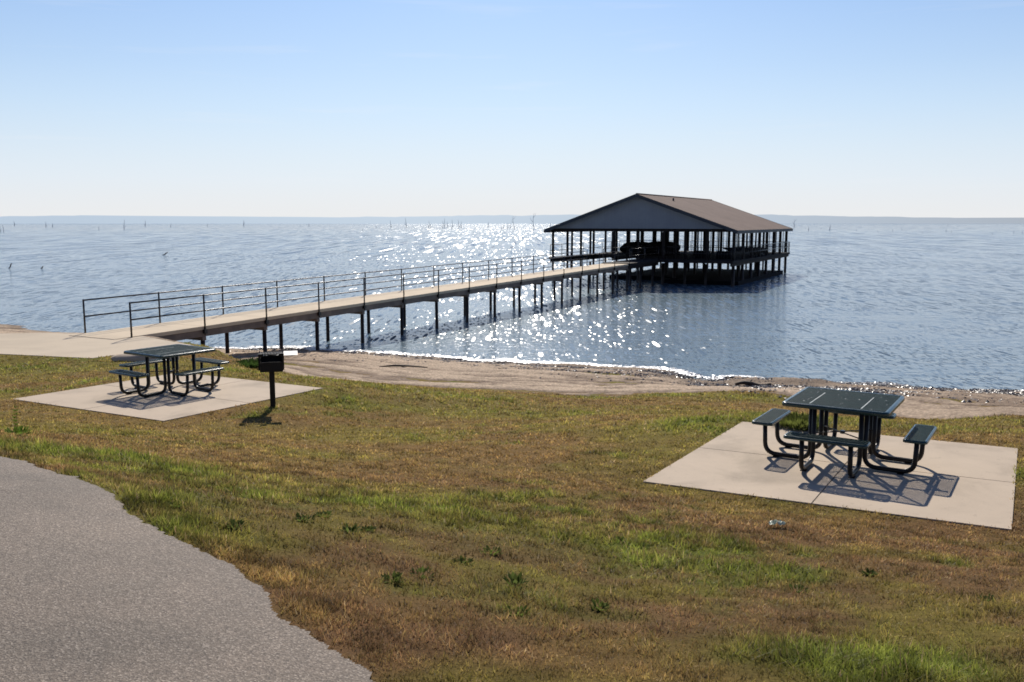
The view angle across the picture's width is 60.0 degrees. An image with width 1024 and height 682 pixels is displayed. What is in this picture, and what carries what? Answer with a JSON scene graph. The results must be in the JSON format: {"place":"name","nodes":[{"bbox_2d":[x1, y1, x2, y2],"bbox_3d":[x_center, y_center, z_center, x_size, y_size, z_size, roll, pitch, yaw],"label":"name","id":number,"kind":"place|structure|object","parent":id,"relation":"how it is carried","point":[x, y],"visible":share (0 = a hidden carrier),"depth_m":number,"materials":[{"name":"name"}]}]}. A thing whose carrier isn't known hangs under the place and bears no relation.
{"place":"outdoors","nodes":[
{"label":"outdoors","id":0,"kind":"place"},
{"bbox_2d":[0,333,189,357],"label":"pavement","id":1,"kind":"structure","parent":0,"point":[51,344],"depth_m":25.38,"materials":[{"name":"concrete"}]},
{"bbox_2d":[0,456,372,681],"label":"path","id":2,"kind":"structure","parent":0,"point":[98,584],"depth_m":3.77,"materials":[{"name":"grey asphalt"}]},
{"bbox_2d":[0,224,1023,389],"bbox_3d":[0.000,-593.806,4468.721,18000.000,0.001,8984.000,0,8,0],"label":"water","id":3,"kind":"structure","parent":0,"point":[937,305],"depth_m":61.60,"materials":[{"name":"blue liquid"}]},
{"bbox_2d":[69,251,628,353],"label":"pier","id":4,"kind":"structure","parent":3,"relation":"in","point":[201,328],"depth_m":36.90,"materials":[{"name":"concrete"}]},
{"bbox_2d":[211,346,764,379],"bbox_3d":[-1.790,0.651,32.749,21.670,0.169,2.295,3,8,20],"label":"foam","id":5,"kind":"object","parent":3,"relation":"on","point":[680,371],"visible":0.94,"depth_m":32.31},
{"bbox_2d":[544,193,792,288],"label":"boathouse","id":6,"kind":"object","parent":3,"relation":"in","point":[639,214],"visible":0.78,"depth_m":74.94,"materials":[{"name":"brown wood"}]},
{"bbox_2d":[619,242,648,254],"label":"covered boat","id":7,"kind":"object","parent":6,"relation":"on","point":[623,249],"visible":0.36,"depth_m":80.74,"materials":[{"name":"fabric"}]},
{"bbox_2d":[642,241,680,255],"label":"covered boat","id":8,"kind":"object","parent":6,"relation":"on","point":[653,244],"visible":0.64,"depth_m":79.42,"materials":[{"name":"fabric"}]},
{"bbox_2d":[695,250,710,258],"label":"dock box","id":9,"kind":"object","parent":6,"relation":"on","point":[699,251],"visible":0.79,"depth_m":73.97,"materials":[{"name":"fabric"}]},
{"bbox_2d":[716,251,736,258],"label":"dock box","id":10,"kind":"object","parent":6,"relation":"on","point":[726,255],"visible":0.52,"depth_m":72.53,"materials":[{"name":"fabric"}]},
{"bbox_2d":[723,247,764,254],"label":"covered boat","id":11,"kind":"object","parent":6,"relation":"on","point":[737,249],"visible":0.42,"depth_m":82.01,"materials":[{"name":"fabric"}]},
{"bbox_2d":[0,338,1023,681],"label":"ground","id":12,"kind":"structure","parent":0,"point":[864,600],"depth_m":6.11,"materials":[{"name":"green plant"}]},
{"bbox_2d":[2,400,31,434],"bbox_3d":[-5.800,0.899,10.352,0.324,0.420,0.344,2,8,13],"label":"weed","id":13,"kind":"object","parent":12,"relation":"on","point":[18,430],"visible":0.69,"depth_m":10.37,"materials":[{"name":"green plant"}]},
{"bbox_2d":[12,374,321,421],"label":"concrete slab","id":14,"kind":"structure","parent":12,"relation":"on","point":[167,405],"depth_m":16.07,"materials":[{"name":"beige concrete"}]},
{"bbox_2d":[109,344,228,397],"bbox_3d":[-6.444,0.544,16.763,1.998,0.768,1.998,5,9,34],"label":"picnic table","id":15,"kind":"object","parent":14,"relation":"on","point":[164,354],"visible":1,"depth_m":16.60,"materials":[{"name":"green metal"}]},
{"bbox_2d":[111,353,178,361],"bbox_3d":[-9.464,0.436,22.759,1.833,0.309,0.718,0,8,0],"label":"rock","id":16,"kind":"object","parent":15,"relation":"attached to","point":[126,357],"visible":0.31,"depth_m":22.47,"materials":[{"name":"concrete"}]},
{"bbox_2d":[165,500,187,507],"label":"weed","id":17,"kind":"object","parent":12,"relation":"on","point":[176,503],"visible":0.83,"depth_m":5.79,"materials":[{"name":"green plant"}]},
{"bbox_2d":[222,519,245,530],"bbox_3d":[-1.696,1.113,5.402,0.140,0.070,0.156,5,9,34],"label":"weed","id":18,"kind":"object","parent":12,"relation":"on","point":[241,522],"visible":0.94,"depth_m":5.40,"materials":[{"name":"green plant"}]},
{"bbox_2d":[233,357,257,368],"bbox_3d":[-7.111,0.597,24.190,1.360,0.226,1.344,0,8,0],"label":"grass tussock","id":19,"kind":"object","parent":12,"relation":"on","point":[251,362],"depth_m":24.06,"materials":[{"name":"green plant"}]},
{"bbox_2d":[258,351,297,407],"bbox_3d":[-4.010,0.678,15.253,0.654,0.980,0.489,-2,8,-14],"label":"park grill","id":20,"kind":"object","parent":12,"relation":"on","point":[271,363],"visible":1,"depth_m":15.23,"materials":[{"name":"black metal"}]},
{"bbox_2d":[293,512,316,522],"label":"weed","id":21,"kind":"object","parent":12,"relation":"on","point":[299,517],"visible":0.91,"depth_m":6.05,"materials":[{"name":"green plant"}]},
{"bbox_2d":[313,510,331,517],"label":"weed","id":22,"kind":"object","parent":12,"relation":"on","point":[328,512],"visible":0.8,"depth_m":6.34,"materials":[{"name":"green plant"}]},
{"bbox_2d":[338,523,360,532],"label":"weed","id":23,"kind":"object","parent":12,"relation":"on","point":[352,529],"visible":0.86,"depth_m":5.86,"materials":[{"name":"green plant"}]},
{"bbox_2d":[359,525,376,532],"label":"weed","id":24,"kind":"object","parent":12,"relation":"on","point":[369,528],"visible":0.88,"depth_m":6.02,"materials":[{"name":"green plant"}]},
{"bbox_2d":[380,570,404,583],"bbox_3d":[-0.641,1.272,4.742,0.151,0.060,0.149,-3,8,-22],"label":"weed","id":25,"kind":"object","parent":12,"relation":"on","point":[395,577],"visible":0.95,"depth_m":4.77,"materials":[{"name":"green plant"}]},
{"bbox_2d":[410,566,434,578],"bbox_3d":[-0.513,1.305,4.970,0.171,0.053,0.162,0,8,0],"label":"weed","id":26,"kind":"object","parent":12,"relation":"on","point":[423,569],"visible":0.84,"depth_m":5.02,"materials":[{"name":"green plant"}]},
{"bbox_2d":[452,555,474,564],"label":"weed","id":27,"kind":"object","parent":12,"relation":"on","point":[461,559],"visible":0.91,"depth_m":5.54,"materials":[{"name":"green plant"}]},
{"bbox_2d":[479,545,502,555],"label":"weed","id":28,"kind":"object","parent":12,"relation":"on","point":[490,550],"visible":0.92,"depth_m":5.96,"materials":[{"name":"green plant"}]},
{"bbox_2d":[502,571,528,588],"bbox_3d":[0.025,1.386,5.108,0.160,0.075,0.169,-1,8,-6],"label":"weed","id":29,"kind":"object","parent":12,"relation":"on","point":[514,578],"visible":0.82,"depth_m":5.14,"materials":[{"name":"green plant"}]},
{"bbox_2d":[503,605,529,616],"bbox_3d":[0.019,1.357,4.440,0.148,0.045,0.126,0,8,0],"label":"weed","id":30,"kind":"object","parent":12,"relation":"on","point":[523,609],"visible":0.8,"depth_m":4.47,"materials":[{"name":"green plant"}]},
{"bbox_2d":[590,598,610,610],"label":"weed","id":31,"kind":"object","parent":12,"relation":"on","point":[602,604],"visible":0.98,"depth_m":4.82,"materials":[{"name":"green plant"}]},
{"bbox_2d":[608,536,624,543],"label":"weed","id":32,"kind":"object","parent":12,"relation":"on","point":[622,538],"visible":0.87,"depth_m":6.88,"materials":[{"name":"green plant"}]},
{"bbox_2d":[768,520,785,524],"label":"litter","id":33,"kind":"object","parent":12,"relation":"on","point":[774,522],"visible":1,"depth_m":7.92,"materials":[{"name":"plastic"}]},
{"bbox_2d":[787,583,809,592],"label":"weed","id":34,"kind":"object","parent":12,"relation":"on","point":[790,586],"visible":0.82,"depth_m":5.66,"materials":[{"name":"green plant"}]},
{"bbox_2d":[774,411,831,430],"bbox_3d":[4.149,1.146,12.751,0.953,0.189,0.948,0,8,0],"label":"grass tussock","id":35,"kind":"object","parent":12,"relation":"on","point":[796,421],"depth_m":12.62,"materials":[{"name":"green plant"}]},
{"bbox_2d":[643,421,1017,530],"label":"concrete slab","id":36,"kind":"structure","parent":12,"relation":"on","point":[963,483],"depth_m":10.20,"materials":[{"name":"beige concrete"}]},
{"bbox_2d":[752,387,936,478],"bbox_3d":[4.050,1.083,10.860,1.998,0.768,1.998,5,9,32],"label":"picnic table","id":37,"kind":"object","parent":36,"relation":"on","point":[874,409],"visible":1,"depth_m":10.67,"materials":[{"name":"green metal"}]},
{"bbox_2d":[857,567,877,575],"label":"weed","id":38,"kind":"object","parent":12,"relation":"on","point":[872,572],"visible":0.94,"depth_m":6.17,"materials":[{"name":"green plant"}]},
{"bbox_2d":[977,593,996,600],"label":"weed","id":39,"kind":"object","parent":12,"relation":"on","point":[985,597],"visible":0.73,"depth_m":5.48,"materials":[{"name":"green plant"}]},
{"bbox_2d":[0,324,1023,419],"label":"beach","id":40,"kind":"structure","parent":0,"point":[493,376],"depth_m":26.59,"materials":[{"name":"beige sand"}]},
{"bbox_2d":[379,364,427,367],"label":"driftwood branch","id":41,"kind":"object","parent":40,"relation":"on","point":[402,366],"visible":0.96,"depth_m":29.16,"materials":[{"name":"wood"}]},
{"bbox_2d":[216,348,689,385],"bbox_3d":[-3.380,0.736,30.724,19.788,0.555,6.098,3,8,21],"label":"beach debris","id":42,"kind":"object","parent":40,"relation":"on","point":[588,371],"visible":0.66,"depth_m":30.57,"materials":[{"name":"gravel"}]},
{"bbox_2d":[735,379,770,385],"bbox_3d":[7.443,1.313,27.332,1.125,0.270,0.218,0,8,0],"label":"driftwood log","id":43,"kind":"object","parent":40,"relation":"on","point":[749,383],"visible":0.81,"depth_m":27.32,"materials":[{"name":"brown wood"}]},
{"bbox_2d":[729,375,911,385],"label":"spit gravel","id":44,"kind":"structure","parent":40,"relation":"on","point":[883,383],"depth_m":27.96,"materials":[{"name":"grey gravel"}]},
{"bbox_2d":[675,372,1023,404],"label":"shore gravel","id":45,"kind":"structure","parent":40,"relation":"on","point":[974,390],"depth_m":25.93,"materials":[{"name":"grey gravel"}]},
{"bbox_2d":[0,214,1023,223],"bbox_3d":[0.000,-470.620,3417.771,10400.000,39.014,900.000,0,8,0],"label":"hills","id":46,"kind":"structure","parent":0,"point":[471,219],"depth_m":2988.88,"materials":[{"name":"grey"}]},
{"bbox_2d":[0,0,1023,217],"label":"sky","id":47,"kind":"structure","parent":0,"point":[242,108],"materials":[{"name":"blue"}]}
]}

